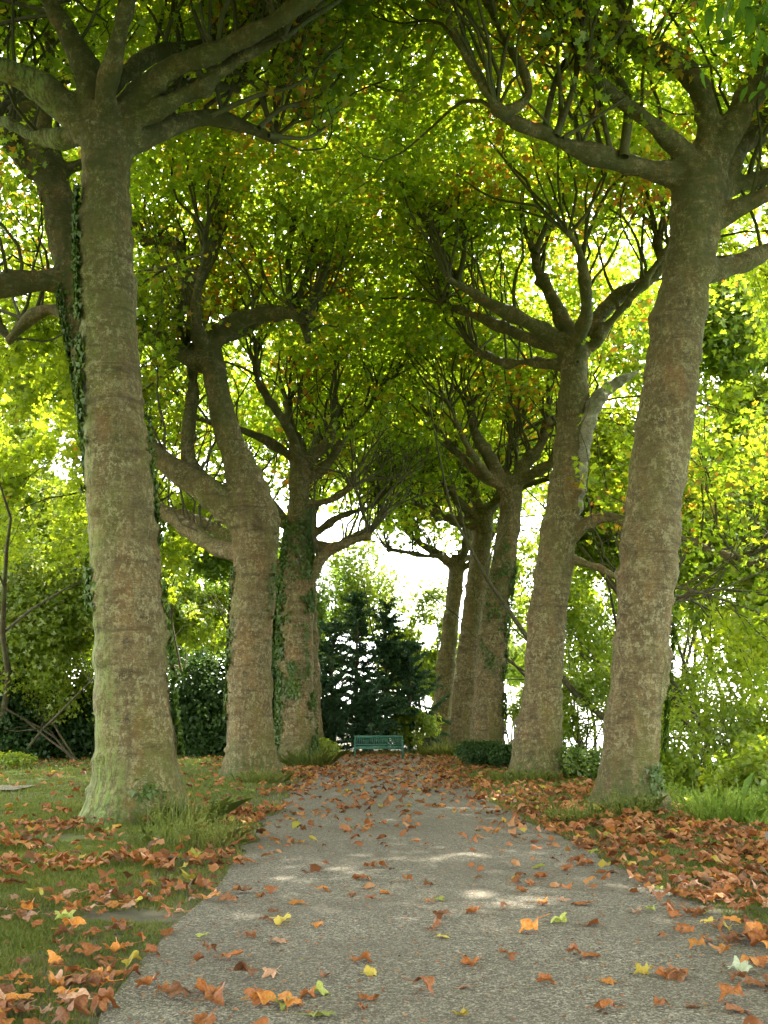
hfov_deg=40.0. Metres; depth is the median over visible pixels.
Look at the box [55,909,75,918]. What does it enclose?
fallen leaf
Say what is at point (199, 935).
fallen leaf
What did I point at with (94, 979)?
fallen leaf
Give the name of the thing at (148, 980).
fallen leaf
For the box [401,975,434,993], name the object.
fallen leaf
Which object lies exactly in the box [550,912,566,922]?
fallen leaf
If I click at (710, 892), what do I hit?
fallen leaf
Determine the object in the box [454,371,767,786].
leafy tree
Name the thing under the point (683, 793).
bank grass
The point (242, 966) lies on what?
fallen leaf
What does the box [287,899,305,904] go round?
fallen leaf
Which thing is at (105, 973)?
fallen leaf
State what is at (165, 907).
fallen leaf
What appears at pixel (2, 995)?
fallen leaf
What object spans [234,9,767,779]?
plane tree
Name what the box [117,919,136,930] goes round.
fallen leaf
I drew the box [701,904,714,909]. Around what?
fallen leaf
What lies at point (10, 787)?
side path
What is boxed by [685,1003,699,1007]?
fallen leaf
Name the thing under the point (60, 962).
fallen leaf
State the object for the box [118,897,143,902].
fallen leaf
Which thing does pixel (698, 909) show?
fallen leaf
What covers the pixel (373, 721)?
conifer
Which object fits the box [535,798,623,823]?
weed clump
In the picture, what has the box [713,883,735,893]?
fallen leaf
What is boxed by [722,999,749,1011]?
fallen leaf
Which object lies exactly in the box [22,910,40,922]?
fallen leaf
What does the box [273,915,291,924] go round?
fallen leaf
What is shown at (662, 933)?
fallen leaf
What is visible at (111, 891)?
fallen leaf
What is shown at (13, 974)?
fallen leaf
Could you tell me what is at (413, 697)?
conifer
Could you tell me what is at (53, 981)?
fallen leaf
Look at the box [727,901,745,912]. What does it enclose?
fallen leaf
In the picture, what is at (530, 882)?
fallen leaf
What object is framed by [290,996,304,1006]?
fallen leaf
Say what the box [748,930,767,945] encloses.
fallen leaf
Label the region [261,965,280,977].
fallen leaf
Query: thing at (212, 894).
fallen leaf
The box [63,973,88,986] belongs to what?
fallen leaf
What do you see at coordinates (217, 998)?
fallen leaf
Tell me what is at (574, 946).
fallen leaf
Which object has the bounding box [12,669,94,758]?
dark shrub
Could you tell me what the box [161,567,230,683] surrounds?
leafy tree
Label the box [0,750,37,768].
bush
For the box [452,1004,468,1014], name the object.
fallen leaf
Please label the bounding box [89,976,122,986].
fallen leaf
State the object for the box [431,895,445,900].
fallen leaf
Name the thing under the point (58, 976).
fallen leaf
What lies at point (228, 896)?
fallen leaf
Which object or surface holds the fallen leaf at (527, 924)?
on the path at (343, 927)
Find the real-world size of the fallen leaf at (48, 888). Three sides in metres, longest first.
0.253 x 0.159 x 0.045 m
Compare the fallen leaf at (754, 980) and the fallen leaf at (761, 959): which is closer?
the fallen leaf at (754, 980)
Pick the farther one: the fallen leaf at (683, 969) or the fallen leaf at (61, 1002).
the fallen leaf at (683, 969)
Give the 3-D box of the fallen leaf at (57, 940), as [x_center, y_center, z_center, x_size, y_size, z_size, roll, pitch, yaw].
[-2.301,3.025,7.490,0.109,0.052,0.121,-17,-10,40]
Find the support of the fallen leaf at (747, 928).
on the path at (343, 927)
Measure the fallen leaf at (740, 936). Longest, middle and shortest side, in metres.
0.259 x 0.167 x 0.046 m
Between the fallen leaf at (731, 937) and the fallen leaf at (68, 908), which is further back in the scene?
the fallen leaf at (68, 908)
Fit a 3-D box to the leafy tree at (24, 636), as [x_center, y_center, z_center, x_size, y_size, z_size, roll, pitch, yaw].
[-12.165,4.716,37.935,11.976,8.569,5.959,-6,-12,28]
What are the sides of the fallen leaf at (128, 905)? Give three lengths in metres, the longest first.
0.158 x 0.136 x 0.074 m
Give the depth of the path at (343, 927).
7.72 m
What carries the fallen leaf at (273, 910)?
on the path at (343, 927)
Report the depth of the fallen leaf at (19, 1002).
5.91 m
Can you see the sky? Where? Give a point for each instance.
(404, 561)
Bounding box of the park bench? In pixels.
[354,735,403,758]
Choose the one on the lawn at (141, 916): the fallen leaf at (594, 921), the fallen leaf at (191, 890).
the fallen leaf at (191, 890)
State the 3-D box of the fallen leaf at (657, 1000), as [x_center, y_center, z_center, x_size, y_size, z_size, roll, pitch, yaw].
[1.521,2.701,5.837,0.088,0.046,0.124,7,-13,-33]
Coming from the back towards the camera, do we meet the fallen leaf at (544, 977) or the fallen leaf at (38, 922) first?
the fallen leaf at (38, 922)
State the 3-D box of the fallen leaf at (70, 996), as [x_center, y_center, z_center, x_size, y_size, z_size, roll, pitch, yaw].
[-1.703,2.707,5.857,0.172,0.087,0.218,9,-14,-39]
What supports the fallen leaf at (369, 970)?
on the path at (343, 927)
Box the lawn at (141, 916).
[0,722,767,1023]
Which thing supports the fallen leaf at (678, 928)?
on the path at (343, 927)
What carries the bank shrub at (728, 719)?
on the lawn at (141, 916)
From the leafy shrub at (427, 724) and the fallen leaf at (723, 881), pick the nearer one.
the fallen leaf at (723, 881)
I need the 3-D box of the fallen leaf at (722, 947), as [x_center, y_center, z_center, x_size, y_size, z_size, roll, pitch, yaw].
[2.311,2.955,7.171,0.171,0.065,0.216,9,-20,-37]
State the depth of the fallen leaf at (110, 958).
6.97 m
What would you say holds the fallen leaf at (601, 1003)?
on the path at (343, 927)
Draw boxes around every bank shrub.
[504,687,522,742]
[516,639,610,750]
[579,628,728,748]
[659,701,766,799]
[660,670,767,796]
[671,795,751,807]
[695,735,767,799]
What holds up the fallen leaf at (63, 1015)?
on the lawn at (141, 916)
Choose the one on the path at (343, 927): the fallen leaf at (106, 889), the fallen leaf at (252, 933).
the fallen leaf at (252, 933)
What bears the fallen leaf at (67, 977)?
on the lawn at (141, 916)
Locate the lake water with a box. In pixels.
[504,718,762,763]
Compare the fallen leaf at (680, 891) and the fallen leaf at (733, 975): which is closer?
the fallen leaf at (733, 975)
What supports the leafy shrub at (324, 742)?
on the lawn at (141, 916)
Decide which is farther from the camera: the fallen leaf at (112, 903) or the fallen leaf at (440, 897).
the fallen leaf at (440, 897)
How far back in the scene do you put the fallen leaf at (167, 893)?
9.48 m
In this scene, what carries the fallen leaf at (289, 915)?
on the path at (343, 927)
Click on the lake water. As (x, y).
(509, 726)
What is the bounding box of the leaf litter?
[0,749,767,1023]
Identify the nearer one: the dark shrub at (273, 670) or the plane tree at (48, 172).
the plane tree at (48, 172)
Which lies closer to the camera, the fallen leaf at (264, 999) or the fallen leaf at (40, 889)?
the fallen leaf at (264, 999)
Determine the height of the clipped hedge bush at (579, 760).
1.052 m
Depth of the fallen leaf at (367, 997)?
5.96 m
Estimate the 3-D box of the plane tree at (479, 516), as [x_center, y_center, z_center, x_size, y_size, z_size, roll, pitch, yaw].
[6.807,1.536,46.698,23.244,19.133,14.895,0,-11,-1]
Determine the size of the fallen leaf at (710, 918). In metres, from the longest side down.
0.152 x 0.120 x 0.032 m
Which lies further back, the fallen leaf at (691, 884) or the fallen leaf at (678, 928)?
the fallen leaf at (691, 884)
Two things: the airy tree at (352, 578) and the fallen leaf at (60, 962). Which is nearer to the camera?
the fallen leaf at (60, 962)
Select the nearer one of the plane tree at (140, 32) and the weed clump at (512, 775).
the plane tree at (140, 32)
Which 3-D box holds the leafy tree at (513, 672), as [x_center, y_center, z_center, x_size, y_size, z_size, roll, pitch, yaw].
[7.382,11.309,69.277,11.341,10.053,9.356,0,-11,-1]
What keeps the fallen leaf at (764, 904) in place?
on the lawn at (141, 916)
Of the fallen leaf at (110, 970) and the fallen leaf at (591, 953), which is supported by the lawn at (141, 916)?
the fallen leaf at (110, 970)
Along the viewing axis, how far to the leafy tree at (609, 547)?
43.56 m
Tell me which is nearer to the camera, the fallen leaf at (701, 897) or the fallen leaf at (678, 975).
the fallen leaf at (678, 975)
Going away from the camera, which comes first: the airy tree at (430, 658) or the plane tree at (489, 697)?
the plane tree at (489, 697)
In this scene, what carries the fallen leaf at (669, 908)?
on the path at (343, 927)
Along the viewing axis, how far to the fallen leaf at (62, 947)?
7.24 m
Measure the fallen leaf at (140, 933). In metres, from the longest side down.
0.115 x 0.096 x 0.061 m
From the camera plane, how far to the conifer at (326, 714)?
43.96 m
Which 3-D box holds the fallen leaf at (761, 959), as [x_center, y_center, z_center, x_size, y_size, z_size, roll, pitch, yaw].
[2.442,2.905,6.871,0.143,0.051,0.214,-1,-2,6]
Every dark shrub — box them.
[0,658,94,759]
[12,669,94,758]
[168,646,227,757]
[210,646,327,753]
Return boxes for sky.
[0,0,767,717]
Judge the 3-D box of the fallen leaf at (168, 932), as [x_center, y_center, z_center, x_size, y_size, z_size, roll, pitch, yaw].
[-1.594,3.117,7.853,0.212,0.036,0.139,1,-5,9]
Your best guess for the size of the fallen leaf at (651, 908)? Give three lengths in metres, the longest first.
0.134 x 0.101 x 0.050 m
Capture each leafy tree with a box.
[0,293,184,751]
[0,410,215,596]
[0,526,196,752]
[0,613,94,760]
[67,578,228,682]
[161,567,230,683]
[163,511,280,678]
[181,528,330,664]
[397,429,735,746]
[423,253,767,792]
[448,475,767,766]
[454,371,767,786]
[504,619,526,743]
[508,531,706,749]
[584,456,767,719]
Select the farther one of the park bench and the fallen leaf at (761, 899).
the park bench
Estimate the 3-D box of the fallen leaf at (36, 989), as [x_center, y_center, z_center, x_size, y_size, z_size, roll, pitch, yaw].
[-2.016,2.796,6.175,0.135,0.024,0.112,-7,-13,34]
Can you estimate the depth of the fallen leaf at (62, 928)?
7.71 m
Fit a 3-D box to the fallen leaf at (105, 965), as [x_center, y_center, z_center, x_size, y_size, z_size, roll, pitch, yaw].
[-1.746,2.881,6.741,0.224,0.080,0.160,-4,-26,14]
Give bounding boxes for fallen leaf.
[0,983,15,992]
[0,989,16,999]
[0,998,15,1008]
[0,1018,14,1023]
[1,914,12,920]
[2,1005,35,1012]
[3,968,23,980]
[5,992,33,1000]
[7,894,19,899]
[7,905,35,918]
[7,954,30,964]
[8,999,37,1013]
[12,995,32,1005]
[13,899,33,909]
[14,978,30,984]
[17,900,38,907]
[18,973,33,979]
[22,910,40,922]
[23,1017,48,1023]
[26,887,43,894]
[29,986,46,993]
[30,919,46,927]
[32,1003,53,1013]
[34,884,55,893]
[47,950,61,962]
[47,969,65,985]
[48,970,74,985]
[49,958,62,965]
[49,994,90,1015]
[50,893,64,903]
[50,965,85,974]
[51,916,85,928]
[51,924,76,936]
[51,937,66,943]
[51,1006,80,1023]
[53,986,79,995]
[54,989,64,1003]
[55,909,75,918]
[56,939,83,953]
[58,988,92,1003]
[59,905,80,912]
[61,888,88,897]
[62,899,81,906]
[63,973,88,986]
[64,974,73,979]
[73,973,90,984]
[74,948,84,952]
[79,942,104,955]
[80,887,106,895]
[80,926,111,935]
[81,904,96,910]
[82,905,93,912]
[82,975,101,986]
[83,883,101,893]
[85,967,102,975]
[88,895,110,902]
[88,953,115,961]
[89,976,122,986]
[90,987,119,1007]
[90,990,110,1015]
[94,969,116,983]
[96,907,107,913]
[96,956,128,968]
[97,900,124,907]
[100,884,124,890]
[101,960,122,976]
[102,937,125,952]
[104,889,117,895]
[105,920,124,929]
[109,916,130,925]
[116,891,128,899]
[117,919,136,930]
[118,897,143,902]
[119,896,142,902]
[119,950,142,966]
[119,964,140,977]
[120,899,135,908]
[120,940,143,946]
[132,931,145,939]
[133,889,148,898]
[134,972,159,987]
[144,943,159,954]
[149,892,164,902]
[156,982,172,991]
[158,886,177,894]
[158,901,173,913]
[158,927,181,935]
[160,981,204,998]
[163,890,174,896]
[182,1008,217,1023]
[188,886,202,894]
[189,946,204,960]
[190,889,220,898]
[191,975,224,992]
[191,981,224,1005]
[195,932,207,937]
[198,939,217,951]
[212,949,244,958]
[218,892,238,902]
[226,961,257,977]
[233,882,252,890]
[240,930,257,937]
[241,990,275,1004]
[244,983,265,1004]
[255,891,271,897]
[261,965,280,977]
[263,885,279,893]
[265,995,292,1010]
[268,908,279,912]
[268,936,289,943]
[269,912,290,917]
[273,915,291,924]
[278,991,301,1012]
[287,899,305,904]
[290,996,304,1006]
[294,1010,336,1016]
[299,986,315,997]
[309,884,331,891]
[311,919,323,927]
[313,980,331,997]
[319,970,336,976]
[351,951,372,962]
[356,988,379,999]
[356,1002,375,1010]
[360,964,376,975]
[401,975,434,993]
[428,918,445,928]
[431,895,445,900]
[433,909,450,918]
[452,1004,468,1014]
[456,984,470,988]
[458,952,484,965]
[465,905,481,912]
[497,948,519,959]
[500,901,511,909]
[515,884,527,891]
[519,913,549,932]
[524,879,541,885]
[535,973,553,983]
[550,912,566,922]
[558,896,570,901]
[564,942,578,952]
[571,899,599,904]
[573,949,601,957]
[583,918,600,925]
[594,998,624,1008]
[601,977,617,984]
[630,887,639,892]
[633,962,652,974]
[645,903,657,910]
[650,889,665,901]
[653,966,675,977]
[653,996,669,1004]
[657,931,670,936]
[661,899,675,908]
[663,964,691,981]
[664,883,679,895]
[665,902,689,913]
[668,910,683,917]
[668,963,688,974]
[672,925,683,932]
[674,887,685,892]
[676,883,692,892]
[678,891,700,897]
[681,876,699,886]
[681,905,697,913]
[681,922,701,932]
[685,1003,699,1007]
[687,934,707,948]
[688,907,703,917]
[694,895,716,902]
[697,884,717,890]
[697,934,713,942]
[700,916,714,922]
[701,889,714,893]
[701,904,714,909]
[703,893,711,900]
[704,882,720,888]
[704,920,721,932]
[709,943,739,953]
[712,893,726,900]
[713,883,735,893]
[715,930,743,944]
[716,879,736,883]
[716,896,733,902]
[717,979,748,1000]
[718,890,739,898]
[720,921,738,929]
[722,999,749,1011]
[723,915,743,922]
[726,969,746,980]
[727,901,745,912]
[727,955,752,971]
[736,879,755,887]
[737,934,750,940]
[738,898,752,907]
[738,969,767,986]
[740,914,758,921]
[740,954,759,966]
[743,918,753,924]
[743,925,766,934]
[746,921,767,933]
[746,927,767,945]
[747,896,759,902]
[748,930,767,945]
[750,950,767,968]
[751,878,761,889]
[758,895,767,902]
[762,899,767,907]
[762,974,767,983]
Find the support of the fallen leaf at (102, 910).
on the lawn at (141, 916)
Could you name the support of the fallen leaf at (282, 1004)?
on the path at (343, 927)
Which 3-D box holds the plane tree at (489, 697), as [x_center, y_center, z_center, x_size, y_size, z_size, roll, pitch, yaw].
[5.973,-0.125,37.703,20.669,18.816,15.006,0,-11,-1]
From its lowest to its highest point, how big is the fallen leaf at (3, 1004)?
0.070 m
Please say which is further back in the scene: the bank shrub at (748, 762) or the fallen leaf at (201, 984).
the bank shrub at (748, 762)
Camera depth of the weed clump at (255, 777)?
25.60 m
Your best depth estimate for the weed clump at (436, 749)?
41.46 m
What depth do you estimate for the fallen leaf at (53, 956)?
6.89 m
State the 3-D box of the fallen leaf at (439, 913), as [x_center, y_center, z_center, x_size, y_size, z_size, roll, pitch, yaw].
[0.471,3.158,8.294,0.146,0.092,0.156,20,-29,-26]
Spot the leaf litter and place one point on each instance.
(578, 840)
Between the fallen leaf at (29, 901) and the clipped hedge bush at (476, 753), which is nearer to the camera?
the fallen leaf at (29, 901)
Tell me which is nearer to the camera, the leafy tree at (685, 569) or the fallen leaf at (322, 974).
the fallen leaf at (322, 974)
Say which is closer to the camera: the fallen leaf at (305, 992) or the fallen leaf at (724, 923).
the fallen leaf at (305, 992)
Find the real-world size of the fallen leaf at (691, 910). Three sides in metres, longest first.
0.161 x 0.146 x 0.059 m
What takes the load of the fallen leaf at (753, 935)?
on the path at (343, 927)
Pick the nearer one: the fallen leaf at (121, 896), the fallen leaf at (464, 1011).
the fallen leaf at (464, 1011)
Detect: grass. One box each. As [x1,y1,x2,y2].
[505,742,767,827]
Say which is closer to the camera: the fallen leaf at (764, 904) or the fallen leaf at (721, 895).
the fallen leaf at (764, 904)
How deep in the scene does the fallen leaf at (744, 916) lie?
8.06 m
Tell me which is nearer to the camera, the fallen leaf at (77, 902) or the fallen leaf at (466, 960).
the fallen leaf at (466, 960)
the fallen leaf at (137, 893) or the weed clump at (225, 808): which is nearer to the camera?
the fallen leaf at (137, 893)
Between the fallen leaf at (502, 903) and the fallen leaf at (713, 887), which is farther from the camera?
the fallen leaf at (713, 887)
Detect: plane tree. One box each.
[0,0,275,38]
[0,0,621,825]
[0,1,443,505]
[0,5,519,777]
[0,206,539,766]
[43,337,509,753]
[192,0,767,812]
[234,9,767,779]
[265,227,767,744]
[281,422,616,747]
[285,348,705,747]
[562,0,767,102]
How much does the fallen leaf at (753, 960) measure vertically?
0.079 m
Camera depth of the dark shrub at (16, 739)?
37.80 m
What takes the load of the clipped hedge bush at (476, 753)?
on the lawn at (141, 916)
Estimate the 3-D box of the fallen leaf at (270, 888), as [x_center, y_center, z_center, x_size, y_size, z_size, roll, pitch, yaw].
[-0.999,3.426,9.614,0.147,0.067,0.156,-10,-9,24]
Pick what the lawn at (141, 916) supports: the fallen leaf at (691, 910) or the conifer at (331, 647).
the conifer at (331, 647)
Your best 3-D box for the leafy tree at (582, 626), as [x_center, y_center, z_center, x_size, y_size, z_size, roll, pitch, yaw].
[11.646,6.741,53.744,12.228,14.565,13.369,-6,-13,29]
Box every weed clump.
[116,792,267,850]
[119,789,252,828]
[229,765,295,783]
[278,744,350,767]
[412,739,462,756]
[486,764,568,783]
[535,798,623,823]
[586,783,674,816]
[669,771,767,823]
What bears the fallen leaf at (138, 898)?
on the lawn at (141, 916)
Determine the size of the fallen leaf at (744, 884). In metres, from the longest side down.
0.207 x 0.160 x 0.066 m
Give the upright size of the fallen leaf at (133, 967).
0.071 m
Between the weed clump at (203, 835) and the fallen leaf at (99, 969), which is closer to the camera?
the fallen leaf at (99, 969)
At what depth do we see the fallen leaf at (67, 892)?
9.26 m
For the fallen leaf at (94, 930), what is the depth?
7.79 m
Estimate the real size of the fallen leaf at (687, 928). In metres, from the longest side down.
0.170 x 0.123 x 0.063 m
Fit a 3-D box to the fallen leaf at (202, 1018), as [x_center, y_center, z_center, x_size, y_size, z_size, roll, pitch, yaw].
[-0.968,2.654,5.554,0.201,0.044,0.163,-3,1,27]
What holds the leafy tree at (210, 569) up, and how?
on the lawn at (141, 916)
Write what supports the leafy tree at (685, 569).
on the lawn at (141, 916)
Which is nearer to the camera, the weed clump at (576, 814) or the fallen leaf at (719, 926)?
the fallen leaf at (719, 926)
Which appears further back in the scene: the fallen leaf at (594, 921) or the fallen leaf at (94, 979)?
the fallen leaf at (594, 921)
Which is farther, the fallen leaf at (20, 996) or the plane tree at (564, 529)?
the plane tree at (564, 529)
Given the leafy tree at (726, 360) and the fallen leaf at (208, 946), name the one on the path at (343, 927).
the fallen leaf at (208, 946)
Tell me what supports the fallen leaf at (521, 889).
on the path at (343, 927)
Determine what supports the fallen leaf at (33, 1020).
on the lawn at (141, 916)
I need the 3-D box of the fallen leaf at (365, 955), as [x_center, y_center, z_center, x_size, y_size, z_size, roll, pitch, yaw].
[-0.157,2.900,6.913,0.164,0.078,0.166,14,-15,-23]
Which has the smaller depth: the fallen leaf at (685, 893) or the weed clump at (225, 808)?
the fallen leaf at (685, 893)
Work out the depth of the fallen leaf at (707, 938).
7.53 m
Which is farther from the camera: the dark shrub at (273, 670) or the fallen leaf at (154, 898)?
the dark shrub at (273, 670)
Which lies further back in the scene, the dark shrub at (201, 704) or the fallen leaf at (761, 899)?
the dark shrub at (201, 704)
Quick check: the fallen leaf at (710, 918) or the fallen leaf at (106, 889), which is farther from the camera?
the fallen leaf at (106, 889)
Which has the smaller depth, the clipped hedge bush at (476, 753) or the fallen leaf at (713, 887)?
the fallen leaf at (713, 887)
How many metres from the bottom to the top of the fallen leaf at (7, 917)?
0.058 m
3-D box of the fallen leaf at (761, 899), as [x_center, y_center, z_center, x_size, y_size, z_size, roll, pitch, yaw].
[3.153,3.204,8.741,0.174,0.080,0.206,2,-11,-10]
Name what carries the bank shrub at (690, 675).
on the lawn at (141, 916)
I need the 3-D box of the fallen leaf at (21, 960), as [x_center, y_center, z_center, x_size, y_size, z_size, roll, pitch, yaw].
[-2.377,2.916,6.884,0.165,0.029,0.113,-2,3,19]
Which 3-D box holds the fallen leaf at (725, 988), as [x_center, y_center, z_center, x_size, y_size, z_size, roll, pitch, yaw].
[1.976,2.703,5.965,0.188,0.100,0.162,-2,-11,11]
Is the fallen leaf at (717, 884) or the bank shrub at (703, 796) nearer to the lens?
the fallen leaf at (717, 884)
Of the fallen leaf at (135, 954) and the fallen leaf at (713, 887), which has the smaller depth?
the fallen leaf at (135, 954)
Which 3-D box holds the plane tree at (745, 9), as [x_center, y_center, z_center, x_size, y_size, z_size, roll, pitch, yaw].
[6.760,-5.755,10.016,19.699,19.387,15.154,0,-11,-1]
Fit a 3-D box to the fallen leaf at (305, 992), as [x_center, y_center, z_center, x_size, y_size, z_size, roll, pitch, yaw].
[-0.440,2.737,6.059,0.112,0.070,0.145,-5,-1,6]
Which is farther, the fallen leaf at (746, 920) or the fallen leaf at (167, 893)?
the fallen leaf at (167, 893)
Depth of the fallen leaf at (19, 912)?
8.34 m
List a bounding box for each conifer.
[318,619,360,752]
[320,673,351,741]
[326,590,398,751]
[330,676,415,753]
[350,596,441,751]
[376,634,451,750]
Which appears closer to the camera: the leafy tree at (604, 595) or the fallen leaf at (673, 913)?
the fallen leaf at (673, 913)
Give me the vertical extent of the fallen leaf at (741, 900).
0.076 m
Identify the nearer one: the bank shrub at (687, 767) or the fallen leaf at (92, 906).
the fallen leaf at (92, 906)
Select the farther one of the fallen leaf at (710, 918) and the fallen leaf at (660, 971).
the fallen leaf at (710, 918)
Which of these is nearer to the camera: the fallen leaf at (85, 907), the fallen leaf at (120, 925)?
the fallen leaf at (120, 925)
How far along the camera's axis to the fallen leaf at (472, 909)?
8.58 m
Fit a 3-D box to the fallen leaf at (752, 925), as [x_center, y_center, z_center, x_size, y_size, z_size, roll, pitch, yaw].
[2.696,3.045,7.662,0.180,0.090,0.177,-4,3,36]
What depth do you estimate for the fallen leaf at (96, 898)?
8.98 m
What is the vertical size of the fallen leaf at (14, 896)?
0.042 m
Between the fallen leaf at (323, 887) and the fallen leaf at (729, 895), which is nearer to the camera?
the fallen leaf at (729, 895)
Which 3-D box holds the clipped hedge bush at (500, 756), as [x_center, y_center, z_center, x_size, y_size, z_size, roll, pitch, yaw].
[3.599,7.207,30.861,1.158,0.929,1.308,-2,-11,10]
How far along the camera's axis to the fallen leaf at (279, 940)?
7.46 m
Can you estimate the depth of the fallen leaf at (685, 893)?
9.32 m
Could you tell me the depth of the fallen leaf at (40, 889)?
9.26 m
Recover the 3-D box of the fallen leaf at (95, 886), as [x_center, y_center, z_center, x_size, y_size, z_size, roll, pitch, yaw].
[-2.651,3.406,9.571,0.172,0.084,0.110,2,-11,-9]
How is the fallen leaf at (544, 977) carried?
on the path at (343, 927)
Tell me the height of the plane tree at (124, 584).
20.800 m
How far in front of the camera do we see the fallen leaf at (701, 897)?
9.13 m
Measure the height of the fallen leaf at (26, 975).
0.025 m
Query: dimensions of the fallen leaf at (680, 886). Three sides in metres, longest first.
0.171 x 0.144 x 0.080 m
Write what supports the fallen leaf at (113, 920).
on the lawn at (141, 916)
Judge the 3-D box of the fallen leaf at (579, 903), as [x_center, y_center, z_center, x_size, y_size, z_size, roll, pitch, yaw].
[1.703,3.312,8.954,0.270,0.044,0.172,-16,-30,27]
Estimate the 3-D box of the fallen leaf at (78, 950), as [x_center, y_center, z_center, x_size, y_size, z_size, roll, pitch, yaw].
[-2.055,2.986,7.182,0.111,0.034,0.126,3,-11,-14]
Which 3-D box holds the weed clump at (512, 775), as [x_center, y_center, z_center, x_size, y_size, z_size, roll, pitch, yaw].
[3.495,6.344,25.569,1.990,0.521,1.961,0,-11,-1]
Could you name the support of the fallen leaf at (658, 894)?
on the path at (343, 927)
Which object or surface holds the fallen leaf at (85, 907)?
on the lawn at (141, 916)
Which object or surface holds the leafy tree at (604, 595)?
on the lawn at (141, 916)
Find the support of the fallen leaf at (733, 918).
on the path at (343, 927)
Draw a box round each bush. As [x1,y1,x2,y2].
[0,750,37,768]
[453,739,504,766]
[487,743,511,767]
[553,741,601,779]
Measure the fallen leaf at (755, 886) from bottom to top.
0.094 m
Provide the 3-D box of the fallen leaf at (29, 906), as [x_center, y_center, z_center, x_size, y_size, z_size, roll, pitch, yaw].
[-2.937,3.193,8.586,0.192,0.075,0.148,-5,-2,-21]
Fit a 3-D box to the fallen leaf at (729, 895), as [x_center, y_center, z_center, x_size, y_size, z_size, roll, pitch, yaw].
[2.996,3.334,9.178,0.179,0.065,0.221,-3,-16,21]
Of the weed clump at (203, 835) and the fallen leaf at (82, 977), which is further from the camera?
the weed clump at (203, 835)
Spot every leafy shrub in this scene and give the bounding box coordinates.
[319,737,341,757]
[386,706,444,748]
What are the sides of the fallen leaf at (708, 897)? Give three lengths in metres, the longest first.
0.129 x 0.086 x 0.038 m
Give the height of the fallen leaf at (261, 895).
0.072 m
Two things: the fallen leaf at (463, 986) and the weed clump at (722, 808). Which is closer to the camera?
the fallen leaf at (463, 986)
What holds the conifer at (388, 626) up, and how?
on the lawn at (141, 916)
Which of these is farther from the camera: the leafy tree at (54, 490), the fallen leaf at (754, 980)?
the leafy tree at (54, 490)
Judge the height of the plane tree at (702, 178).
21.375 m
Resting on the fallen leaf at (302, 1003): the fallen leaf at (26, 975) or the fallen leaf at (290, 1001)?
the fallen leaf at (290, 1001)
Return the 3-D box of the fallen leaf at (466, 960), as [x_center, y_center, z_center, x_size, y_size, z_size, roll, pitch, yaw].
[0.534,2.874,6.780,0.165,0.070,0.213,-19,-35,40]
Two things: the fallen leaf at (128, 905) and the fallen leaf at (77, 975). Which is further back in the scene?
the fallen leaf at (128, 905)
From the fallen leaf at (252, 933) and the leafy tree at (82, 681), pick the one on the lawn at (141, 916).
the leafy tree at (82, 681)
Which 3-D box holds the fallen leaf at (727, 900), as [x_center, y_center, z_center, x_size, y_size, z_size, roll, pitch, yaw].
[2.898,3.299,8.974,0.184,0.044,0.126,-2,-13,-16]
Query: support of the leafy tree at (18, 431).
on the lawn at (141, 916)
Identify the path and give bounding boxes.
[0,785,33,789]
[98,756,767,1023]
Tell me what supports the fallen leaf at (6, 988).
on the lawn at (141, 916)
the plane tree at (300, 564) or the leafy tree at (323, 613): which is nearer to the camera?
the plane tree at (300, 564)
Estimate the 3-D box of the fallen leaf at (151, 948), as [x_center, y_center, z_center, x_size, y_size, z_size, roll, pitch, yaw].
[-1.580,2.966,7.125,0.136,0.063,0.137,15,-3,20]
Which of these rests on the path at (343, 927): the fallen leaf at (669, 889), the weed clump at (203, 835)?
the fallen leaf at (669, 889)
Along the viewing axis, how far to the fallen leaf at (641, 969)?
6.53 m
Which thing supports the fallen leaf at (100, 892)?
on the lawn at (141, 916)
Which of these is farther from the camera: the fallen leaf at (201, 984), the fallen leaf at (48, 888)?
the fallen leaf at (48, 888)
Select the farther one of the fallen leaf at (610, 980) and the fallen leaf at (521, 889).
the fallen leaf at (521, 889)
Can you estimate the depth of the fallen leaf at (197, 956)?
6.92 m
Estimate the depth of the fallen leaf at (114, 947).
7.24 m
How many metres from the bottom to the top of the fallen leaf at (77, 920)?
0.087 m
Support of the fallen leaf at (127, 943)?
on the lawn at (141, 916)
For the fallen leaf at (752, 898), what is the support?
on the lawn at (141, 916)
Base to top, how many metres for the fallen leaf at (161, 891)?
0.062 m
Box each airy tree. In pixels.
[315,524,445,699]
[318,568,404,726]
[362,568,461,741]
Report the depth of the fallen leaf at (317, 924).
8.04 m
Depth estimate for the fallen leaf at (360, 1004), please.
5.77 m
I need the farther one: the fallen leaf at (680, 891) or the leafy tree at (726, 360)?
the leafy tree at (726, 360)
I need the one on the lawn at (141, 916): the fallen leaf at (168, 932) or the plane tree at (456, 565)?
the plane tree at (456, 565)
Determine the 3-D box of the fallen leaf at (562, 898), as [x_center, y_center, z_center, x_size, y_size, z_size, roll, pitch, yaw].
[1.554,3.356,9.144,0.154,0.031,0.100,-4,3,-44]
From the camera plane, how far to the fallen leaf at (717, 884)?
9.55 m
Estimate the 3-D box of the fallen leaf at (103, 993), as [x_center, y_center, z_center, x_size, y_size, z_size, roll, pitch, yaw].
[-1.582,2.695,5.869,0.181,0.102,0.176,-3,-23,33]
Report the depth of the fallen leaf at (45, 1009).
5.76 m
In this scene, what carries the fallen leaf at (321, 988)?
on the path at (343, 927)
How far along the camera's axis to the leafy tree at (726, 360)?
36.71 m

